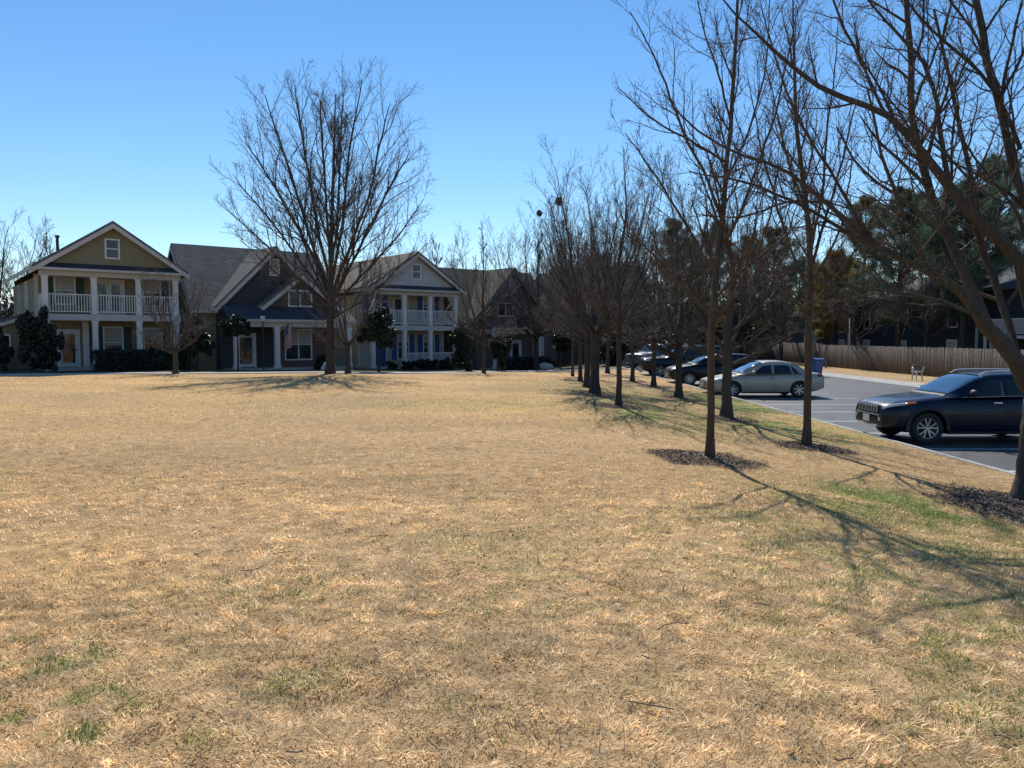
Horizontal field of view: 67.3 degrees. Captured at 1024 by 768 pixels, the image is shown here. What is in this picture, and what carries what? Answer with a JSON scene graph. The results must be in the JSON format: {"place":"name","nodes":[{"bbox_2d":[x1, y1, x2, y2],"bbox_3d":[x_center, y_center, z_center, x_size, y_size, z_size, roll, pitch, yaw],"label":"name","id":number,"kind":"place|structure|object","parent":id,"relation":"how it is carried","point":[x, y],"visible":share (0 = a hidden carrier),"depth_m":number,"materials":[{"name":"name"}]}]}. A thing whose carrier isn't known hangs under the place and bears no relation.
{"place":"outdoors","nodes":[
{"label":"outdoors","id":0,"kind":"place"},
{"bbox_2d":[0,340,1023,767],"bbox_3d":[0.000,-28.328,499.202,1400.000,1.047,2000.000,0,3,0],"label":"ground","id":1,"kind":"structure","parent":0,"point":[334,406],"depth_m":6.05,"materials":[{"name":"beige plant"}]},
{"bbox_2d":[0,326,14,370],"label":"shrub","id":2,"kind":"object","parent":1,"relation":"on","point":[7,353],"visible":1,"depth_m":43.66,"materials":[{"name":"green plant"}]},
{"bbox_2d":[0,205,55,319],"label":"bare tree","id":3,"kind":"object","parent":1,"relation":"on","point":[4,249],"visible":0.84,"depth_m":63.13,"materials":[{"name":"grey plant"}]},
{"bbox_2d":[0,233,63,315],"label":"bare tree","id":4,"kind":"object","parent":1,"relation":"on","point":[26,247],"visible":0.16,"depth_m":75.56,"materials":[{"name":"grey plant"}]},
{"bbox_2d":[14,303,65,372],"bbox_3d":[-25.269,-2.401,41.220,2.369,3.826,1.732,-2,4,-26],"label":"shrub","id":5,"kind":"object","parent":1,"relation":"on","point":[36,335],"visible":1,"depth_m":41.04,"materials":[{"name":"green plant"}]},
{"bbox_2d":[0,221,189,370],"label":"house","id":6,"kind":"structure","parent":1,"relation":"on","point":[79,288],"depth_m":45.65,"materials":[{"name":"beige"}]},
{"bbox_2d":[17,285,20,313],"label":"window","id":7,"kind":"structure","parent":6,"relation":"in","point":[18,286],"depth_m":51.65,"materials":[{"name":"grey glass"}]},
{"bbox_2d":[24,281,27,309],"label":"window","id":8,"kind":"structure","parent":6,"relation":"in","point":[25,283],"depth_m":48.51,"materials":[{"name":"grey glass"}]},
{"bbox_2d":[53,277,75,304],"bbox_3d":[-26.322,-5.545,45.259,1.130,1.780,0.090,-3,4,-38],"label":"window","id":9,"kind":"structure","parent":6,"relation":"in","point":[64,285],"depth_m":45.27,"materials":[{"name":"white glass"}]},
{"bbox_2d":[59,332,77,366],"bbox_3d":[-26.235,-2.060,45.536,0.930,2.070,0.100,-3,4,-38],"label":"door","id":10,"kind":"structure","parent":6,"relation":"in","point":[69,358],"depth_m":45.59,"materials":[{"name":"glass"}]},
{"bbox_2d":[97,281,108,314],"bbox_3d":[-24.779,-5.199,46.483,0.730,2.020,0.100,-3,4,-38],"label":"door","id":11,"kind":"structure","parent":6,"relation":"in","point":[102,286],"depth_m":46.53,"materials":[{"name":"white glass"}]},
{"bbox_2d":[104,238,119,259],"bbox_3d":[-23.296,-7.872,44.817,0.800,1.180,0.090,-3,4,-38],"label":"window","id":12,"kind":"structure","parent":6,"relation":"in","point":[112,246],"depth_m":44.83,"materials":[{"name":"white glass"}]},
{"bbox_2d":[103,326,123,356],"bbox_3d":[-24.356,-2.544,46.982,1.130,1.930,0.090,-3,4,-38],"label":"window","id":13,"kind":"structure","parent":6,"relation":"in","point":[113,338],"depth_m":46.98,"materials":[{"name":"grey glass"}]},
{"bbox_2d":[109,282,122,314],"bbox_3d":[-24.206,-5.228,46.964,0.730,2.020,0.045,-3,4,-38],"label":"door","id":14,"kind":"structure","parent":6,"relation":"in","point":[115,288],"depth_m":46.96,"materials":[{"name":"white glass"}]},
{"bbox_2d":[141,280,161,306],"bbox_3d":[-22.580,-5.723,48.179,1.130,1.780,0.090,-3,4,-38],"label":"window","id":15,"kind":"structure","parent":6,"relation":"in","point":[157,285],"depth_m":48.17,"materials":[{"name":"grey glass"}]},
{"bbox_2d":[143,328,162,357],"bbox_3d":[-22.580,-2.579,48.371,1.130,1.930,0.090,-3,4,-38],"label":"window","id":16,"kind":"structure","parent":6,"relation":"in","point":[153,331],"depth_m":48.31,"materials":[{"name":"grey glass"}]},
{"bbox_2d":[91,348,191,370],"bbox_3d":[-21.685,-1.378,45.119,5.346,1.474,1.324,-3,4,-38],"label":"hedge","id":17,"kind":"object","parent":1,"relation":"on","point":[160,362],"visible":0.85,"depth_m":44.59,"materials":[{"name":"green plant"}]},
{"bbox_2d":[124,256,213,373],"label":"bare tree","id":18,"kind":"object","parent":1,"relation":"on","point":[171,345],"visible":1,"depth_m":39.63,"materials":[{"name":"brown plant"}]},
{"bbox_2d":[180,314,215,370],"bbox_3d":[-18.799,-2.428,45.878,2.008,3.494,1.587,0,3,0],"label":"shrub","id":19,"kind":"object","parent":1,"relation":"on","point":[204,343],"visible":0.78,"depth_m":45.49,"materials":[{"name":"green plant"}]},
{"bbox_2d":[217,313,251,370],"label":"topiary tree","id":20,"kind":"object","parent":1,"relation":"on","point":[237,326],"visible":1,"depth_m":44.53,"materials":[{"name":"green plant"}]},
{"bbox_2d":[167,243,356,369],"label":"house","id":21,"kind":"structure","parent":1,"relation":"on","point":[241,290],"depth_m":50.54,"materials":[{"name":"grey"}]},
{"bbox_2d":[239,335,253,366],"bbox_3d":[-17.308,-2.124,49.848,1.180,2.070,0.100,-3,4,-38],"label":"door","id":22,"kind":"structure","parent":21,"relation":"in","point":[246,343],"depth_m":49.95,"materials":[{"name":"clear glass"}]},
{"bbox_2d":[278,320,293,349],"bbox_3d":[-14.484,-3.143,49.343,1.071,1.964,0.213,-2,4,-27],"label":"porch flag","id":23,"kind":"object","parent":21,"relation":"attached to","point":[288,336],"visible":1,"depth_m":49.44,"materials":[{"name":"multicoloured fabric"}]},
{"bbox_2d":[284,329,311,360],"bbox_3d":[-14.434,-2.671,51.999,1.930,2.130,0.090,-3,4,-38],"label":"window","id":24,"kind":"structure","parent":21,"relation":"in","point":[301,349],"depth_m":52.08,"materials":[{"name":"grey glass"}]},
{"bbox_2d":[288,290,311,306],"bbox_3d":[-14.143,-5.708,51.353,1.680,1.130,0.090,-3,4,-38],"label":"window","id":25,"kind":"structure","parent":21,"relation":"in","point":[309,297],"depth_m":51.29,"materials":[{"name":"grey glass"}]},
{"bbox_2d":[260,313,264,369],"bbox_3d":[-15.325,-2.499,47.375,0.340,3.720,0.332,-3,4,-38],"label":"lamp post","id":26,"kind":"object","parent":1,"relation":"on","point":[262,316],"visible":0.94,"depth_m":47.30,"materials":[{"name":"black metal"}]},
{"bbox_2d":[0,369,615,374],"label":"footpath","id":27,"kind":"structure","parent":1,"relation":"on","point":[284,372],"depth_m":41.24,"materials":[{"name":"concrete"}]},
{"bbox_2d":[313,354,325,369],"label":"bush","id":28,"kind":"object","parent":1,"relation":"on","point":[320,360],"visible":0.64,"depth_m":49.98,"materials":[{"name":"green plant"}]},
{"bbox_2d":[208,55,436,373],"bbox_3d":[-9.990,-9.222,40.985,12.802,17.773,10.494,0,3,0],"label":"bare tree","id":29,"kind":"object","parent":1,"relation":"on","point":[333,214],"visible":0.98,"depth_m":40.13,"materials":[{"name":"brown plant"}]},
{"bbox_2d":[283,222,410,373],"bbox_3d":[-8.735,-4.421,41.004,6.413,8.002,6.258,-3,4,-38],"label":"bare tree","id":30,"kind":"object","parent":1,"relation":"on","point":[347,351],"visible":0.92,"depth_m":40.56,"materials":[{"name":"brown plant"}]},
{"bbox_2d":[356,305,396,371],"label":"evergreen tree","id":31,"kind":"object","parent":1,"relation":"on","point":[379,330],"visible":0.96,"depth_m":44.53,"materials":[{"name":"green plant"}]},
{"bbox_2d":[386,361,397,369],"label":"bush","id":32,"kind":"object","parent":1,"relation":"on","point":[391,365],"visible":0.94,"depth_m":54.98,"materials":[{"name":"green plant"}]},
{"bbox_2d":[0,287,796,344],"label":"distant wood","id":33,"kind":"object","parent":1,"relation":"on","point":[746,332],"visible":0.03,"depth_m":112.36,"materials":[{"name":"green plant"}]},
{"bbox_2d":[333,251,466,368],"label":"house","id":34,"kind":"structure","parent":1,"relation":"on","point":[419,289],"depth_m":58.39,"materials":[{"name":"beige"}]},
{"bbox_2d":[376,342,385,365],"bbox_3d":[-9.968,-2.380,58.255,0.930,2.070,0.100,-3,4,-38],"label":"door","id":35,"kind":"structure","parent":34,"relation":"in","point":[383,351],"depth_m":58.37,"materials":[{"name":"blue wood"}]},
{"bbox_2d":[395,299,400,324],"bbox_3d":[-8.568,-5.518,59.194,1.080,2.020,0.045,-3,4,-38],"label":"door","id":36,"kind":"structure","parent":34,"relation":"in","point":[397,301],"depth_m":59.05,"materials":[{"name":"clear glass"}]},
{"bbox_2d":[397,335,408,359],"bbox_3d":[-8.412,-2.849,59.451,1.080,1.930,0.090,-3,4,-38],"label":"window","id":37,"kind":"structure","parent":34,"relation":"in","point":[399,337],"depth_m":59.32,"materials":[{"name":"white glass"}]},
{"bbox_2d":[411,263,420,279],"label":"window","id":38,"kind":"structure","parent":34,"relation":"in","point":[416,268],"depth_m":57.43,"materials":[{"name":"white glass"}]},
{"bbox_2d":[422,297,434,318],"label":"window","id":39,"kind":"structure","parent":34,"relation":"in","point":[424,299],"depth_m":60.57,"materials":[{"name":"grey glass"}]},
{"bbox_2d":[423,335,434,358],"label":"window","id":40,"kind":"structure","parent":34,"relation":"in","point":[425,337],"depth_m":60.75,"materials":[{"name":"grey glass"}]},
{"bbox_2d":[401,361,416,369],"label":"bush","id":41,"kind":"object","parent":1,"relation":"on","point":[409,365],"visible":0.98,"depth_m":56.09,"materials":[{"name":"green plant"}]},
{"bbox_2d":[415,359,430,369],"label":"bush","id":42,"kind":"object","parent":1,"relation":"on","point":[423,363],"visible":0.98,"depth_m":56.85,"materials":[{"name":"green plant"}]},
{"bbox_2d":[397,232,470,268],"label":"bare tree","id":43,"kind":"object","parent":1,"relation":"on","point":[435,259],"visible":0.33,"depth_m":96.81,"materials":[{"name":"brown plant"}]},
{"bbox_2d":[437,356,452,369],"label":"bush","id":44,"kind":"object","parent":1,"relation":"on","point":[444,363],"visible":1,"depth_m":58.05,"materials":[{"name":"green plant"}]},
{"bbox_2d":[447,321,477,370],"bbox_3d":[-3.190,-2.381,49.327,1.955,3.329,1.932,0,3,0],"label":"shrub","id":45,"kind":"object","parent":1,"relation":"on","point":[465,352],"visible":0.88,"depth_m":48.90,"materials":[{"name":"green plant"}]},
{"bbox_2d":[436,221,528,372],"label":"bare tree","id":46,"kind":"object","parent":1,"relation":"on","point":[483,326],"visible":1,"depth_m":45.11,"materials":[{"name":"brown plant"}]},
{"bbox_2d":[438,267,561,369],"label":"house","id":47,"kind":"structure","parent":1,"relation":"on","point":[522,346],"depth_m":62.77,"materials":[{"name":"beige"}]},
{"bbox_2d":[497,302,513,316],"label":"window","id":48,"kind":"structure","parent":47,"relation":"in","point":[501,312],"depth_m":61.93,"materials":[{"name":"white paint"}]},
{"bbox_2d":[511,341,519,359],"bbox_3d":[0.307,-2.481,63.625,0.930,2.070,0.100,-3,4,-38],"label":"door","id":49,"kind":"structure","parent":47,"relation":"in","point":[515,351],"depth_m":63.64,"materials":[{"name":"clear glass"}]},
{"bbox_2d":[488,334,511,370],"bbox_3d":[-0.818,-2.091,52.255,1.668,2.729,1.524,2,4,28],"label":"shrub","id":50,"kind":"object","parent":1,"relation":"on","point":[499,350],"visible":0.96,"depth_m":51.98,"materials":[{"name":"green plant"}]},
{"bbox_2d":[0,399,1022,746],"bbox_3d":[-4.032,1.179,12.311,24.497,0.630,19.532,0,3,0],"label":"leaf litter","id":51,"kind":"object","parent":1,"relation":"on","point":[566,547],"visible":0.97,"depth_m":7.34,"materials":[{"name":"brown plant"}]},
{"bbox_2d":[20,437,1011,760],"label":"fallen twigs","id":52,"kind":"object","parent":1,"relation":"on","point":[642,655],"visible":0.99,"depth_m":4.61,"materials":[{"name":"brown wood"}]},
{"bbox_2d":[502,356,549,369],"bbox_3d":[1.026,-1.599,60.515,4.449,1.317,1.238,-3,4,-38],"label":"hedge","id":53,"kind":"object","parent":1,"relation":"on","point":[513,363],"visible":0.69,"depth_m":59.86,"materials":[{"name":"green plant"}]},
{"bbox_2d":[476,207,585,369],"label":"bare tree","id":54,"kind":"object","parent":1,"relation":"on","point":[536,329],"visible":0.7,"depth_m":59.00,"materials":[{"name":"brown plant"}]},
{"bbox_2d":[539,362,553,369],"bbox_3d":[2.628,-1.333,60.321,1.277,0.740,0.823,0,3,0],"label":"rock","id":55,"kind":"object","parent":1,"relation":"on","point":[545,366],"visible":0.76,"depth_m":60.03,"materials":[{"name":"grey stone"}]},
{"bbox_2d":[520,203,604,276],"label":"bare tree","id":56,"kind":"object","parent":1,"relation":"on","point":[556,241],"visible":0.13,"depth_m":90.19,"materials":[{"name":"brown plant"}]},
{"bbox_2d":[549,326,576,367],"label":"evergreen tree","id":57,"kind":"object","parent":1,"relation":"on","point":[563,345],"visible":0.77,"depth_m":61.09,"materials":[{"name":"green plant"}]},
{"bbox_2d":[535,231,600,375],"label":"bare tree","id":58,"kind":"object","parent":1,"relation":"on","point":[572,359],"visible":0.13,"depth_m":40.39,"materials":[{"name":"brown plant"}]},
{"bbox_2d":[546,220,617,381],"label":"bare tree","id":59,"kind":"object","parent":1,"relation":"on","point":[580,377],"visible":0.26,"depth_m":33.96,"materials":[{"name":"brown plant"}]},
{"bbox_2d":[522,163,662,387],"bbox_3d":[3.177,-4.164,29.263,5.243,8.842,4.810,2,4,29],"label":"bare tree","id":60,"kind":"object","parent":1,"relation":"on","point":[586,383],"visible":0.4,"depth_m":28.95,"materials":[{"name":"brown plant"}]},
{"bbox_2d":[535,273,657,363],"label":"house","id":61,"kind":"structure","parent":1,"relation":"on","point":[565,358],"depth_m":69.57,"materials":[{"name":"beige"}]},
{"bbox_2d":[521,133,692,393],"bbox_3d":[2.976,-3.760,25.536,5.521,8.399,6.168,0,3,0],"label":"bare tree","id":62,"kind":"object","parent":1,"relation":"on","point":[595,330],"visible":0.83,"depth_m":25.36,"materials":[{"name":"brown plant"}]},
{"bbox_2d":[572,243,642,372],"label":"bare tree","id":63,"kind":"object","parent":1,"relation":"on","point":[607,368],"visible":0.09,"depth_m":47.93,"materials":[{"name":"brown plant"}]},
{"bbox_2d":[599,340,623,365],"bbox_3d":[7.857,-2.424,60.823,2.258,2.054,1.790,0,3,0],"label":"shrub","id":64,"kind":"object","parent":1,"relation":"on","point":[613,354],"visible":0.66,"depth_m":60.51,"materials":[{"name":"green plant"}]},
{"bbox_2d":[541,141,704,405],"bbox_3d":[2.785,-2.878,20.385,4.276,7.218,3.637,0,3,0],"label":"bare tree","id":65,"kind":"object","parent":1,"relation":"on","point":[618,327],"visible":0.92,"depth_m":20.33,"materials":[{"name":"brown plant"}]},
{"bbox_2d":[605,328,643,364],"bbox_3d":[8.999,-3.075,62.330,3.628,3.596,1.872,-1,4,-15],"label":"shrub","id":66,"kind":"object","parent":1,"relation":"on","point":[625,347],"visible":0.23,"depth_m":62.04,"materials":[{"name":"green plant"}]},
{"bbox_2d":[580,230,690,381],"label":"bare tree","id":67,"kind":"object","parent":1,"relation":"on","point":[632,375],"visible":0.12,"depth_m":37.96,"materials":[{"name":"brown plant"}]},
{"bbox_2d":[589,220,693,313],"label":"bare tree","id":68,"kind":"object","parent":1,"relation":"on","point":[658,267],"visible":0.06,"depth_m":82.28,"materials":[{"name":"brown plant"}]},
{"bbox_2d":[621,209,697,386],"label":"bare tree","id":69,"kind":"object","parent":1,"relation":"on","point":[653,380],"visible":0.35,"depth_m":34.11,"materials":[{"name":"brown plant"}]},
{"bbox_2d":[594,194,754,397],"bbox_3d":[5.687,-2.971,27.195,5.574,7.190,5.466,0,3,0],"label":"bare tree","id":70,"kind":"object","parent":1,"relation":"on","point":[678,357],"visible":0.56,"depth_m":27.28,"materials":[{"name":"brown plant"}]},
{"bbox_2d":[648,217,722,342],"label":"pine tree","id":71,"kind":"object","parent":1,"relation":"on","point":[670,229],"visible":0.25,"depth_m":88.71,"materials":[{"name":"green plant"}]},
{"bbox_2d":[590,0,824,457],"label":"bare tree","id":72,"kind":"object","parent":1,"relation":"on","point":[720,245],"visible":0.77,"depth_m":11.38,"materials":[{"name":"brown plant"}]},
{"bbox_2d":[684,220,756,344],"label":"pine tree","id":73,"kind":"object","parent":1,"relation":"on","point":[707,302],"visible":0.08,"depth_m":93.31,"materials":[{"name":"green plant"}]},
{"bbox_2d":[639,89,822,417],"bbox_3d":[5.801,-3.238,20.136,5.323,8.542,5.315,0,3,0],"label":"bare tree","id":74,"kind":"object","parent":1,"relation":"on","point":[726,346],"visible":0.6,"depth_m":20.38,"materials":[{"name":"brown plant"}]},
{"bbox_2d":[718,231,783,338],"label":"pine tree","id":75,"kind":"object","parent":1,"relation":"on","point":[750,274],"visible":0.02,"depth_m":116.55,"materials":[{"name":"green plant"}]},
{"bbox_2d":[699,225,805,353],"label":"bare tree","id":76,"kind":"object","parent":1,"relation":"on","point":[742,330],"visible":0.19,"depth_m":87.18,"materials":[{"name":"brown plant"}]},
{"bbox_2d":[736,225,806,340],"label":"pine tree","id":77,"kind":"object","parent":1,"relation":"on","point":[789,275],"visible":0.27,"depth_m":90.45,"materials":[{"name":"green plant"}]},
{"bbox_2d":[622,363,922,386],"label":"kerb","id":78,"kind":"structure","parent":1,"relation":"on","point":[903,383],"depth_m":41.90,"materials":[{"name":"concrete"}]},
{"bbox_2d":[734,250,834,360],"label":"bare tree","id":79,"kind":"object","parent":1,"relation":"on","point":[773,304],"visible":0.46,"depth_m":73.65,"materials":[{"name":"brown plant"}]},
{"bbox_2d":[558,379,1023,527],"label":"mulch chips","id":80,"kind":"object","parent":1,"relation":"on","point":[1012,511],"visible":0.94,"depth_m":10.92,"materials":[{"name":"brown wood"}]},
{"bbox_2d":[763,259,822,329],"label":"pine tree","id":81,"kind":"object","parent":1,"relation":"on","point":[792,284],"depth_m":102.88,"materials":[{"name":"green plant"}]},
{"bbox_2d":[760,295,846,344],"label":"apartment building","id":82,"kind":"structure","parent":1,"relation":"on","point":[798,337],"depth_m":94.95,"materials":[{"name":"stone"}]},
{"bbox_2d":[713,0,912,445],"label":"bare tree","id":83,"kind":"object","parent":1,"relation":"on","point":[806,438],"visible":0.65,"depth_m":14.69,"materials":[{"name":"brown plant"}]},
{"bbox_2d":[615,365,1014,475],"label":"lawn kerb","id":84,"kind":"structure","parent":1,"relation":"on","point":[956,458],"depth_m":16.91,"materials":[{"name":"concrete"}]},
{"bbox_2d":[622,365,1019,472],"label":"parking lot","id":85,"kind":"structure","parent":1,"relation":"on","point":[997,451],"depth_m":23.18,"materials":[{"name":"grey asphalt"}]},
{"bbox_2d":[625,343,675,367],"bbox_3d":[11.046,-2.163,58.773,5.250,1.927,2.435,-3,4,-38],"label":"parked car","id":86,"kind":"object","parent":85,"relation":"on","point":[638,354],"visible":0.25,"depth_m":57.58,"materials":[{"name":"silver metal"}]},
{"bbox_2d":[638,345,722,376],"bbox_3d":[10.315,-1.395,46.198,5.250,1.927,2.435,0,3,0],"label":"parked car","id":87,"kind":"object","parent":85,"relation":"on","point":[664,361],"visible":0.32,"depth_m":45.28,"materials":[{"name":"black paint"}]},
{"bbox_2d":[665,353,759,384],"bbox_3d":[10.155,-0.759,38.623,4.770,1.580,2.295,0,3,0],"label":"parked car","id":88,"kind":"object","parent":85,"relation":"on","point":[693,372],"visible":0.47,"depth_m":37.77,"materials":[{"name":"black paint"}]},
{"bbox_2d":[699,360,823,397],"bbox_3d":[10.015,-0.236,31.041,4.650,1.460,2.245,0,3,0],"label":"parked car","id":89,"kind":"object","parent":85,"relation":"on","point":[773,376],"visible":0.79,"depth_m":30.20,"materials":[{"name":"silver metal"}]},
{"bbox_2d":[812,358,824,373],"bbox_3d":[18.344,-1.007,46.454,0.676,1.130,0.860,-1,4,-12],"label":"recycling bin","id":90,"kind":"object","parent":85,"relation":"on","point":[817,365],"visible":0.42,"depth_m":46.12,"materials":[{"name":"blue plastic"}]},
{"bbox_2d":[762,404,1014,471],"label":"parking lines","id":91,"kind":"object","parent":85,"relation":"on","point":[818,404],"visible":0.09,"depth_m":27.25,"materials":[{"name":"white paint"}]},
{"bbox_2d":[855,368,1022,444],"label":"parked car","id":92,"kind":"object","parent":85,"relation":"on","point":[974,402],"visible":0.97,"depth_m":17.07,"materials":[{"name":"blue paint"}]},
{"bbox_2d":[795,256,861,344],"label":"pine tree","id":93,"kind":"object","parent":1,"relation":"on","point":[827,331],"visible":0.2,"depth_m":75.44,"materials":[{"name":"green plant"}]},
{"bbox_2d":[802,246,872,344],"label":"pine tree","id":94,"kind":"object","parent":1,"relation":"on","point":[816,310],"visible":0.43,"depth_m":71.08,"materials":[{"name":"green plant"}]},
{"bbox_2d":[654,0,1023,500],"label":"bare tree","id":95,"kind":"object","parent":1,"relation":"on","point":[970,295],"visible":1,"depth_m":10.17,"materials":[{"name":"brown plant"}]},
{"bbox_2d":[813,260,902,345],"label":"bare tree","id":96,"kind":"object","parent":1,"relation":"on","point":[853,329],"visible":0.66,"depth_m":63.38,"materials":[{"name":"grey plant"}]},
{"bbox_2d":[838,194,898,292],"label":"pine tree","id":97,"kind":"object","parent":1,"relation":"on","point":[857,262],"visible":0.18,"depth_m":82.58,"materials":[{"name":"green plant"}]},
{"bbox_2d":[721,341,1023,376],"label":"fence","id":98,"kind":"object","parent":1,"relation":"on","point":[894,359],"visible":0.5,"depth_m":53.63,"materials":[{"name":"brown wood"}]},
{"bbox_2d":[836,184,963,346],"bbox_3d":[30.256,-8.498,60.334,9.667,15.124,8.942,3,5,44],"label":"pine tree","id":99,"kind":"object","parent":1,"relation":"on","point":[889,321],"visible":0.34,"depth_m":60.01,"materials":[{"name":"green plant"}]},
{"bbox_2d":[893,196,959,279],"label":"pine tree","id":100,"kind":"object","parent":1,"relation":"on","point":[913,277],"visible":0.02,"depth_m":82.18,"materials":[{"name":"green plant"}]},
{"bbox_2d":[863,248,990,347],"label":"bare tree","id":101,"kind":"object","parent":1,"relation":"on","point":[926,335],"visible":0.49,"depth_m":55.56,"materials":[{"name":"brown plant"}]},
{"bbox_2d":[846,265,1023,362],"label":"apartment building","id":102,"kind":"structure","parent":1,"relation":"on","point":[949,338],"depth_m":58.13,"materials":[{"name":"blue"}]},
{"bbox_2d":[946,340,957,347],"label":"window","id":103,"kind":"structure","parent":102,"relation":"in","point":[950,343],"depth_m":57.66,"materials":[{"name":"grey glass"}]},
{"bbox_2d":[892,174,1023,347],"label":"pine tree","id":104,"kind":"object","parent":1,"relation":"on","point":[978,273],"visible":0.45,"depth_m":52.73,"materials":[{"name":"green plant"}]},
{"bbox_2d":[950,151,1023,272],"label":"pine tree","id":105,"kind":"object","parent":1,"relation":"on","point":[999,172],"visible":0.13,"depth_m":72.94,"materials":[{"name":"green plant"}]},
{"bbox_2d":[0,0,1023,312],"label":"sky","id":106,"kind":"structure","parent":0,"point":[111,110],"materials":[{"name":"blue"}]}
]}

